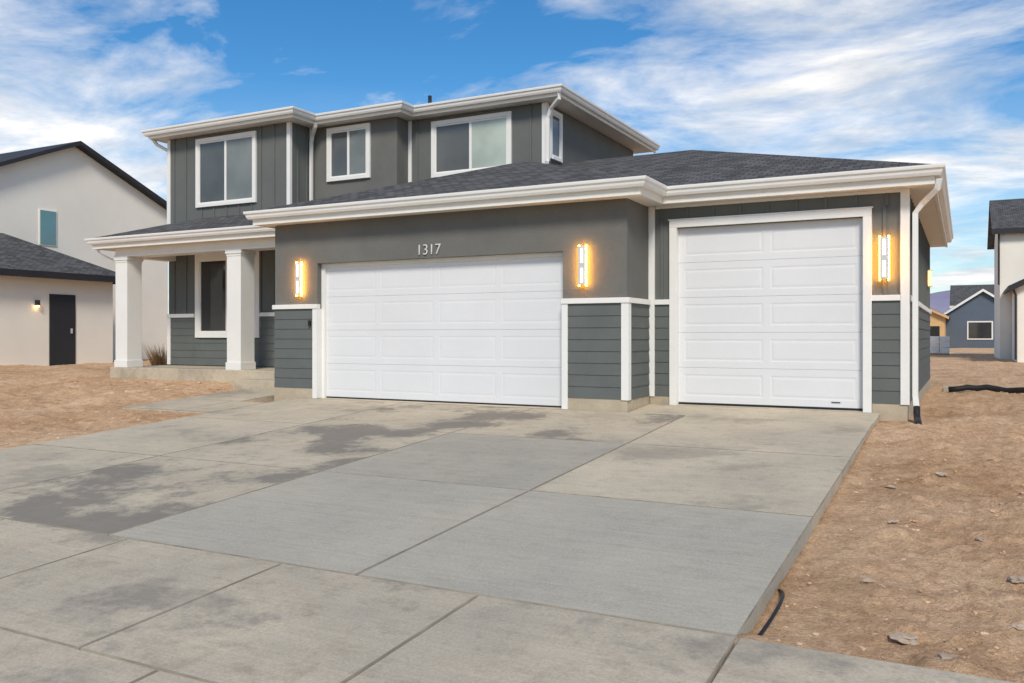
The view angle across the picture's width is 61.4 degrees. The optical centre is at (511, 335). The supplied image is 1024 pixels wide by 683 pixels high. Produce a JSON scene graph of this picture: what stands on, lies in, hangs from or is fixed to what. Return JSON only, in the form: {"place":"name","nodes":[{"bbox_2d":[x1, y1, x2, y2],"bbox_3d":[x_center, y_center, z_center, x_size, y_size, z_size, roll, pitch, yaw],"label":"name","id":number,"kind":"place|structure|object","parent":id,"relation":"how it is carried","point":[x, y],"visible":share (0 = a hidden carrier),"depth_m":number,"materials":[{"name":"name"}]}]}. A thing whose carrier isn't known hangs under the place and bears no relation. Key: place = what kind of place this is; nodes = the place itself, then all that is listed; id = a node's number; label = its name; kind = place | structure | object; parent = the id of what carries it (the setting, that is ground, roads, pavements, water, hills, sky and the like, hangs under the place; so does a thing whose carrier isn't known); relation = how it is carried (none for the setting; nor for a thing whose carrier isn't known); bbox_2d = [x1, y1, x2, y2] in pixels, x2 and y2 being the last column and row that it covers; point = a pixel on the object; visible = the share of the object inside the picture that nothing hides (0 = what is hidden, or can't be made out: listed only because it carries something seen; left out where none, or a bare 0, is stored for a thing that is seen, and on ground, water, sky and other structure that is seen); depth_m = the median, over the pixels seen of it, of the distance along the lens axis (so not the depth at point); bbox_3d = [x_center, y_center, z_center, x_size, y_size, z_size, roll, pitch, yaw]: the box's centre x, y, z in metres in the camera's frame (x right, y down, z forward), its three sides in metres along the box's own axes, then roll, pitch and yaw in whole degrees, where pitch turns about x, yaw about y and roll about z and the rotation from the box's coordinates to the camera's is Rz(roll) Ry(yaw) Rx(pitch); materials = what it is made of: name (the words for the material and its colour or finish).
{"place":"outdoors","nodes":[
{"label":"outdoors","id":0,"kind":"place"},
{"bbox_2d":[123,389,273,412],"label":"garden path","id":1,"kind":"structure","parent":0,"point":[216,402],"depth_m":15.36,"materials":[{"name":"beige concrete"}]},
{"bbox_2d":[0,398,879,637],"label":"driveway","id":2,"kind":"structure","parent":0,"point":[704,518],"depth_m":7.88,"materials":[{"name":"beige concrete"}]},
{"bbox_2d":[0,518,1016,682],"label":"sidewalk","id":3,"kind":"structure","parent":0,"point":[205,616],"depth_m":4.68,"materials":[{"name":"concrete"}]},
{"bbox_2d":[0,348,1023,682],"bbox_3d":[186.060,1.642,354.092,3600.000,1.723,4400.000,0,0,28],"label":"ground","id":4,"kind":"structure","parent":0,"point":[938,550],"depth_m":6.86,"materials":[{"name":"soil"}]},
{"bbox_2d":[0,141,167,365],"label":"neighbour house","id":5,"kind":"structure","parent":4,"relation":"on","point":[59,203],"depth_m":27.56,"materials":[{"name":"paint"}]},
{"bbox_2d":[39,209,56,245],"bbox_3d":[-15.147,-3.530,28.123,0.060,1.160,0.600,0,0,28],"label":"window","id":6,"kind":"structure","parent":5,"relation":"in","point":[47,218],"depth_m":28.10,"materials":[{"name":"teal glass"}]},
{"bbox_2d":[49,294,75,365],"bbox_3d":[-13.738,-0.170,26.247,0.260,2.180,0.850,0,0,28],"label":"door","id":7,"kind":"structure","parent":5,"relation":"in","point":[62,308],"depth_m":26.19,"materials":[{"name":"metal"}]},
{"bbox_2d":[0,629,203,682],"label":"driveway apron","id":8,"kind":"object","parent":4,"relation":"on","point":[25,659],"visible":1,"depth_m":4.31,"materials":[{"name":"concrete"}]},
{"bbox_2d":[144,343,168,365],"bbox_3d":[-8.953,0.573,22.362,1.230,0.879,1.129,0,0,28],"label":"dry shrub","id":9,"kind":"object","parent":4,"relation":"on","point":[157,359],"visible":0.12,"depth_m":22.08,"materials":[{"name":"brown plant"}]},
{"bbox_2d":[0,381,1023,671],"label":"pebbles","id":10,"kind":"object","parent":4,"relation":"on","point":[816,543],"visible":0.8,"depth_m":6.75,"materials":[{"name":"beige stone"}]},
{"bbox_2d":[84,83,953,424],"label":"house","id":11,"kind":"structure","parent":4,"relation":"on","point":[560,245],"depth_m":14.12,"materials":[{"name":"grey paint"}]},
{"bbox_2d":[195,131,256,207],"bbox_3d":[-6.765,-3.915,20.361,1.940,1.650,0.085,0,0,28],"label":"window","id":12,"kind":"structure","parent":11,"relation":"in","point":[225,165],"depth_m":20.35,"materials":[{"name":"grey glass"}]},
{"bbox_2d":[195,251,260,337],"bbox_3d":[-6.726,-0.960,20.340,2.070,2.000,0.085,0,0,28],"label":"window","id":13,"kind":"structure","parent":11,"relation":"in","point":[210,269],"depth_m":20.55,"materials":[{"name":"glass"}]},
{"bbox_2d":[326,123,370,181],"bbox_3d":[-3.721,-4.165,19.609,1.230,1.230,0.085,0,0,28],"label":"window","id":14,"kind":"structure","parent":11,"relation":"in","point":[348,148],"depth_m":19.59,"materials":[{"name":"grey glass"}]},
{"bbox_2d":[326,256,562,407],"bbox_3d":[-1.268,-0.088,14.484,4.800,2.426,0.036,0,0,28],"label":"garage door","id":15,"kind":"structure","parent":11,"relation":"in","point":[489,332],"depth_m":14.35,"materials":[{"name":"white metal"}]},
{"bbox_2d":[431,111,511,177],"bbox_3d":[-0.896,-4.120,18.633,2.000,1.240,0.085,0,0,28],"label":"window","id":16,"kind":"structure","parent":11,"relation":"in","point":[464,144],"depth_m":18.61,"materials":[{"name":"grey glass"}]},
{"bbox_2d":[550,109,562,162],"bbox_3d":[0.926,-4.220,18.203,0.085,1.040,0.590,0,0,28],"label":"window","id":17,"kind":"structure","parent":11,"relation":"in","point":[556,119],"depth_m":18.25,"materials":[{"name":"white paint"}]},
{"bbox_2d":[679,218,862,410],"bbox_3d":[3.796,-0.308,12.840,2.689,2.746,0.036,0,0,28],"label":"garage door","id":18,"kind":"structure","parent":11,"relation":"in","point":[771,314],"depth_m":12.79,"materials":[{"name":"white metal"}]},
{"bbox_2d":[758,589,784,635],"bbox_3d":[1.501,1.593,4.968,0.104,0.133,0.959,0,0,27],"label":"cable","id":19,"kind":"object","parent":4,"relation":"on","point":[769,621],"visible":0.88,"depth_m":4.82,"materials":[{"name":"black rubber"}]},
{"bbox_2d":[861,577,874,582],"bbox_3d":[2.256,1.554,5.479,0.090,0.029,0.068,0,0,-24],"label":"rock","id":20,"kind":"object","parent":4,"relation":"on","point":[867,580],"visible":1,"depth_m":5.46,"materials":[{"name":"beige stone"}]},
{"bbox_2d":[885,485,897,488],"bbox_3d":[3.469,1.382,7.888,0.113,0.033,0.086,0,0,28],"label":"rock","id":21,"kind":"object","parent":4,"relation":"on","point":[890,486],"visible":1,"depth_m":7.87,"materials":[{"name":"beige stone"}]},
{"bbox_2d":[887,520,899,522],"bbox_3d":[3.006,1.463,6.786,0.096,0.036,0.107,0,0,28],"label":"rock","id":22,"kind":"object","parent":4,"relation":"on","point":[892,521],"visible":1,"depth_m":6.76,"materials":[{"name":"beige stone"}]},
{"bbox_2d":[888,632,918,645],"bbox_3d":[2.067,1.596,4.547,0.151,0.055,0.144,0,0,28],"label":"rock","id":23,"kind":"object","parent":4,"relation":"on","point":[902,638],"visible":1,"depth_m":4.51,"materials":[{"name":"beige stone"}]},
{"bbox_2d":[930,308,949,347],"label":"background house","id":24,"kind":"structure","parent":4,"relation":"on","point":[937,323],"depth_m":77.10,"materials":[{"name":"yellow paint"}]},
{"bbox_2d":[930,325,940,335],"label":"window","id":25,"kind":"structure","parent":24,"relation":"in","point":[935,330],"depth_m":77.14,"materials":[{"name":"grey glass"}]},
{"bbox_2d":[930,336,949,354],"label":"wrapped pallet","id":26,"kind":"object","parent":4,"relation":"on","point":[941,342],"visible":0.95,"depth_m":53.33,"materials":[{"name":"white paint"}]},
{"bbox_2d":[935,472,947,476],"bbox_3d":[4.186,1.349,8.412,0.113,0.040,0.183,0,0,45],"label":"rock","id":27,"kind":"object","parent":4,"relation":"on","point":[941,474],"visible":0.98,"depth_m":8.38,"materials":[{"name":"beige stone"}]},
{"bbox_2d":[934,653,957,658],"bbox_3d":[2.136,1.589,4.240,0.150,0.043,0.105,0,0,-43],"label":"rock","id":28,"kind":"object","parent":4,"relation":"on","point":[943,655],"visible":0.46,"depth_m":4.25,"materials":[{"name":"beige stone"}]},
{"bbox_2d":[943,289,993,347],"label":"background house","id":29,"kind":"structure","parent":4,"relation":"on","point":[970,323],"depth_m":81.08,"materials":[{"name":"blue paint"}]},
{"bbox_2d":[950,284,993,307],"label":"roof","id":30,"kind":"structure","parent":29,"relation":"attached to","point":[959,294],"depth_m":94.43,"materials":[{"name":"grey"}]},
{"bbox_2d":[967,321,992,339],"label":"window","id":31,"kind":"structure","parent":29,"relation":"in","point":[976,330],"depth_m":80.80,"materials":[{"name":"black glass"}]},
{"bbox_2d":[975,536,983,541],"bbox_3d":[3.389,1.471,6.239,0.064,0.030,0.102,0,0,28],"label":"rock","id":32,"kind":"object","parent":4,"relation":"on","point":[978,538],"visible":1,"depth_m":6.23,"materials":[{"name":"beige stone"}]},
{"bbox_2d":[948,384,1023,393],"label":"drain hose","id":33,"kind":"object","parent":4,"relation":"on","point":[983,387],"visible":0.94,"depth_m":17.50,"materials":[{"name":"black plastic"}]},
{"bbox_2d":[987,198,1023,359],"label":"background house","id":34,"kind":"structure","parent":4,"relation":"on","point":[1005,241],"depth_m":41.74,"materials":[{"name":"paint"}]},
{"bbox_2d":[1003,279,1023,362],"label":"background house","id":35,"kind":"structure","parent":4,"relation":"on","point":[1017,289],"depth_m":37.08,"materials":[{"name":"white paint"}]},
{"bbox_2d":[1008,576,1023,583],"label":"rock","id":36,"kind":"object","parent":4,"relation":"on","point":[1016,580],"visible":1,"depth_m":5.34,"materials":[{"name":"beige stone"}]},
{"bbox_2d":[1008,623,1023,629],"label":"rock","id":37,"kind":"object","parent":4,"relation":"on","point":[1018,626],"visible":1,"depth_m":4.56,"materials":[{"name":"beige stone"}]},
{"bbox_2d":[0,0,1023,313],"label":"sky","id":38,"kind":"structure","parent":0,"point":[910,81],"materials":[{"name":"blue"}]},
{"bbox_2d":[930,290,950,312],"bbox_3d":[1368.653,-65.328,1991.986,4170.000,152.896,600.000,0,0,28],"label":"hills","id":39,"kind":"structure","parent":0,"point":[939,301],"depth_m":2083.27,"materials":[{"name":"purple"}]},
{"bbox_2d":[943,386,1012,392],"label":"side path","id":40,"kind":"structure","parent":0,"point":[945,388],"depth_m":18.05,"materials":[{"name":"beige soil"}]}
]}

